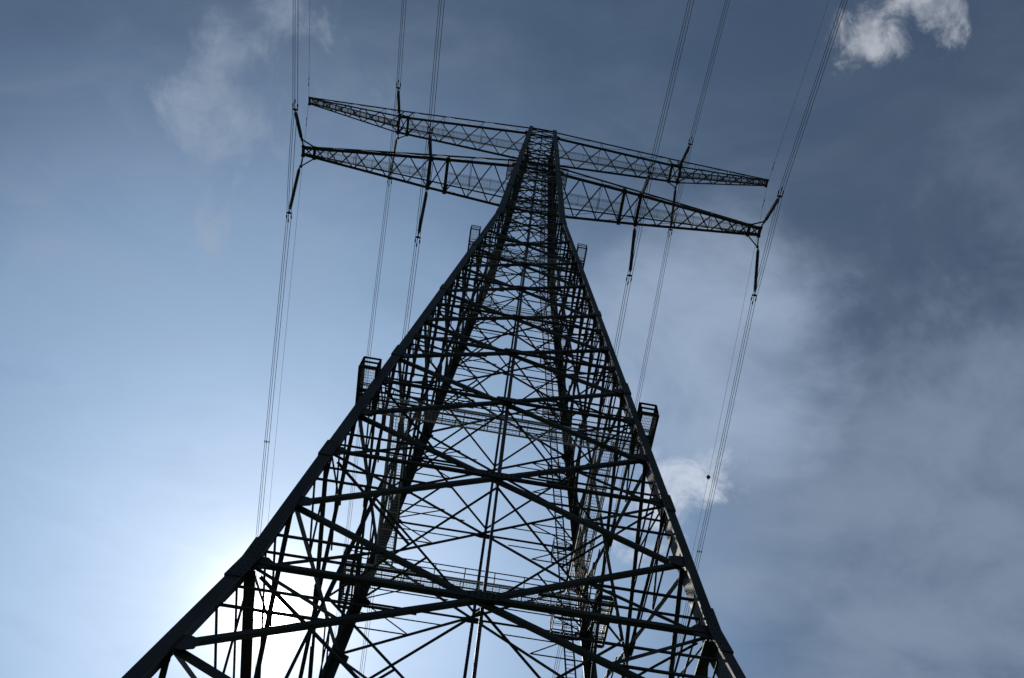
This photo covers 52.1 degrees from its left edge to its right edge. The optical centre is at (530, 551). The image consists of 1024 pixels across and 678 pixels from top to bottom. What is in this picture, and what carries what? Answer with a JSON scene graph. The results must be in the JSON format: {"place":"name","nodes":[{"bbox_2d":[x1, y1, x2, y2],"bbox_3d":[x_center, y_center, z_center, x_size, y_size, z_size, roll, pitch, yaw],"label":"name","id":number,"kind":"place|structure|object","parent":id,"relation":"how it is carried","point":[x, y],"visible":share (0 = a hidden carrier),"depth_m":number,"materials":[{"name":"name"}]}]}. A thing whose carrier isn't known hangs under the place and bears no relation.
{"place":"outdoors","nodes":[
{"label":"outdoors","id":0,"kind":"place"},
{"bbox_2d":[0,0,1023,677],"label":"sky","id":1,"kind":"structure","parent":0,"point":[866,518],"materials":[{"name":"blue"}]},
{"label":"ground","id":2,"kind":"structure","parent":0,"visible":0},
{"bbox_2d":[121,96,768,677],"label":"lattice pylon","id":3,"kind":"object","parent":2,"relation":"on","point":[177,640],"visible":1,"depth_m":44.95,"materials":[{"name":"metal"}]},
{"bbox_2d":[255,24,309,665],"bbox_3d":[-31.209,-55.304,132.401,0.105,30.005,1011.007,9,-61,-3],"label":"earth wire","id":4,"kind":"object","parent":3,"relation":"attached to","point":[289,293],"visible":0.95,"depth_m":152.40,"materials":[{"name":"metal"}]},
{"bbox_2d":[286,166,299,222],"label":"insulator string","id":5,"kind":"object","parent":3,"relation":"hanging from","point":[295,185],"visible":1,"depth_m":112.52,"materials":[{"name":"brown ceramic"}]},
{"bbox_2d":[254,62,297,599],"bbox_3d":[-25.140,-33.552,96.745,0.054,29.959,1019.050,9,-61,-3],"label":"conductor wire","id":6,"kind":"object","parent":5,"relation":"hanging from","point":[284,285],"visible":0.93,"depth_m":114.09,"materials":[{"name":"metal"}]},
{"bbox_2d":[292,99,302,139],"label":"insulator string","id":7,"kind":"object","parent":3,"relation":"hanging from","point":[298,127],"visible":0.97,"depth_m":109.08,"materials":[{"name":"brown ceramic"}]},
{"bbox_2d":[254,104,294,570],"bbox_3d":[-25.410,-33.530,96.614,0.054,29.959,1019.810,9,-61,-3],"label":"conductor wire","id":8,"kind":"object","parent":7,"relation":"hanging from","point":[278,316],"visible":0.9,"depth_m":114.81,"materials":[{"name":"metal"}]},
{"bbox_2d":[256,107,292,532],"bbox_3d":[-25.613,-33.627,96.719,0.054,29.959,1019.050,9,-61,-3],"label":"conductor wire","id":9,"kind":"object","parent":7,"relation":"hanging from","point":[276,318],"visible":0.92,"depth_m":115.19,"materials":[{"name":"metal"}]},
{"bbox_2d":[387,138,396,186],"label":"insulator string","id":10,"kind":"object","parent":3,"relation":"hanging from","point":[394,149],"visible":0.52,"depth_m":140.36,"materials":[{"name":"brown ceramic"}]},
{"bbox_2d":[334,8,401,633],"bbox_3d":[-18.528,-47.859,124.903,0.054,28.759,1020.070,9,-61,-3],"label":"conductor wire","id":11,"kind":"object","parent":10,"relation":"hanging from","point":[379,251],"visible":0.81,"depth_m":142.24,"materials":[{"name":"metal"}]},
{"bbox_2d":[335,3,403,635],"bbox_3d":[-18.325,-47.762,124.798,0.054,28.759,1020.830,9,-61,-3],"label":"conductor wire","id":12,"kind":"object","parent":10,"relation":"hanging from","point":[381,245],"visible":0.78,"depth_m":142.20,"materials":[{"name":"metal"}]},
{"bbox_2d":[338,7,405,625],"bbox_3d":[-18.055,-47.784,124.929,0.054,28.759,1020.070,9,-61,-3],"label":"conductor wire","id":13,"kind":"object","parent":10,"relation":"hanging from","point":[383,245],"visible":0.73,"depth_m":142.39,"materials":[{"name":"metal"}]},
{"bbox_2d":[396,80,400,114],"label":"insulator string","id":14,"kind":"object","parent":3,"relation":"hanging from","point":[398,99],"visible":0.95,"depth_m":136.22,"materials":[{"name":"brown ceramic"}]},
{"bbox_2d":[415,190,427,245],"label":"insulator string","id":15,"kind":"object","parent":3,"relation":"hanging from","point":[423,210],"visible":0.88,"depth_m":113.41,"materials":[{"name":"brown ceramic"}]},
{"bbox_2d":[427,124,432,156],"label":"insulator string","id":16,"kind":"object","parent":3,"relation":"hanging from","point":[429,143],"visible":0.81,"depth_m":109.43,"materials":[{"name":"brown ceramic"}]},
{"bbox_2d":[359,0,439,675],"bbox_3d":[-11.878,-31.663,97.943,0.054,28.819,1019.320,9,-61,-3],"label":"conductor wire","id":17,"kind":"object","parent":16,"relation":"attached to","point":[415,236],"visible":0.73,"depth_m":110.69,"materials":[{"name":"metal"}]},
{"bbox_2d":[361,0,441,672],"bbox_3d":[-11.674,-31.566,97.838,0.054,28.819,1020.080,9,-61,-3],"label":"conductor wire","id":18,"kind":"object","parent":16,"relation":"hanging from","point":[417,238],"visible":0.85,"depth_m":110.50,"materials":[{"name":"metal"}]},
{"bbox_2d":[363,0,444,674],"bbox_3d":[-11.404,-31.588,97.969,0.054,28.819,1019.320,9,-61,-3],"label":"conductor wire","id":19,"kind":"object","parent":16,"relation":"hanging from","point":[418,249],"visible":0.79,"depth_m":110.98,"materials":[{"name":"metal"}]},
{"bbox_2d":[626,227,635,284],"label":"insulator string","id":20,"kind":"object","parent":3,"relation":"hanging from","point":[633,244],"visible":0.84,"depth_m":114.27,"materials":[{"name":"brown ceramic"}]},
{"bbox_2d":[552,0,688,677],"bbox_3d":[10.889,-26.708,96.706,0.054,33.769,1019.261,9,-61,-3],"label":"conductor wire","id":21,"kind":"object","parent":20,"relation":"hanging from","point":[640,212],"visible":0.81,"depth_m":109.18,"materials":[{"name":"metal"}]},
{"bbox_2d":[557,1,693,672],"bbox_3d":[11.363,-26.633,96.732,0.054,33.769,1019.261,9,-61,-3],"label":"conductor wire","id":22,"kind":"object","parent":20,"relation":"hanging from","point":[643,219],"visible":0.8,"depth_m":109.74,"materials":[{"name":"metal"}]},
{"bbox_2d":[641,164,653,193],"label":"insulator string","id":23,"kind":"object","parent":3,"relation":"hanging from","point":[646,184],"visible":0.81,"depth_m":110.31,"materials":[{"name":"brown ceramic"}]},
{"bbox_2d":[554,1,690,677],"bbox_3d":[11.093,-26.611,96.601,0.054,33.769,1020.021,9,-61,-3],"label":"conductor wire","id":24,"kind":"object","parent":23,"relation":"hanging from","point":[638,232],"visible":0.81,"depth_m":109.73,"materials":[{"name":"metal"}]},
{"bbox_2d":[667,188,676,237],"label":"insulator string","id":25,"kind":"object","parent":3,"relation":"hanging from","point":[674,197],"visible":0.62,"depth_m":141.86,"materials":[{"name":"brown ceramic"}]},
{"bbox_2d":[582,0,725,674],"bbox_3d":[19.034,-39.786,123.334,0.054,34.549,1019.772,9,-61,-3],"label":"conductor wire","id":26,"kind":"object","parent":25,"relation":"hanging from","point":[668,230],"visible":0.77,"depth_m":139.64,"materials":[{"name":"metal"}]},
{"bbox_2d":[583,0,727,676],"bbox_3d":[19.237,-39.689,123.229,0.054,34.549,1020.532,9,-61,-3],"label":"conductor wire","id":27,"kind":"object","parent":25,"relation":"hanging from","point":[673,218],"visible":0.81,"depth_m":138.42,"materials":[{"name":"metal"}]},
{"bbox_2d":[593,1,729,634],"bbox_3d":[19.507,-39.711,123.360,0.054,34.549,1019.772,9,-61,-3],"label":"conductor wire","id":28,"kind":"object","parent":25,"relation":"hanging from","point":[676,212],"visible":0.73,"depth_m":138.16,"materials":[{"name":"metal"}]},
{"bbox_2d":[680,136,693,165],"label":"insulator string","id":29,"kind":"object","parent":3,"relation":"hanging from","point":[683,158],"visible":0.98,"depth_m":137.91,"materials":[{"name":"brown ceramic"}]},
{"bbox_2d":[666,1,828,676],"bbox_3d":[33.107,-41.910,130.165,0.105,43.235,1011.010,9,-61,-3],"label":"earth wire","id":30,"kind":"object","parent":3,"relation":"attached to","point":[747,284],"visible":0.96,"depth_m":151.72,"materials":[{"name":"metal"}]},
{"bbox_2d":[751,247,758,303],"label":"insulator string","id":31,"kind":"object","parent":3,"relation":"hanging from","point":[756,266],"visible":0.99,"depth_m":115.12,"materials":[{"name":"brown ceramic"}]},
{"bbox_2d":[677,1,841,642],"bbox_3d":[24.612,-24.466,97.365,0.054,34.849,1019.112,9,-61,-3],"label":"conductor wire","id":32,"kind":"object","parent":31,"relation":"attached to","point":[755,284],"visible":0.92,"depth_m":113.63,"materials":[{"name":"metal"}]},
{"bbox_2d":[680,2,846,647],"bbox_3d":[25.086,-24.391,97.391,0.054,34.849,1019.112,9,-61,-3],"label":"conductor wire","id":33,"kind":"object","parent":31,"relation":"attached to","point":[760,282],"visible":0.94,"depth_m":113.08,"materials":[{"name":"metal"}]},
{"bbox_2d":[764,187,783,221],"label":"insulator string","id":34,"kind":"object","parent":3,"relation":"hanging from","point":[770,211],"visible":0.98,"depth_m":111.85,"materials":[{"name":"brown ceramic"}]},
{"bbox_2d":[674,0,844,664],"bbox_3d":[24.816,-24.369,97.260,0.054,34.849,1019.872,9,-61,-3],"label":"conductor wire","id":35,"kind":"object","parent":34,"relation":"hanging from","point":[756,289],"visible":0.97,"depth_m":113.31,"materials":[{"name":"metal"}]}
]}

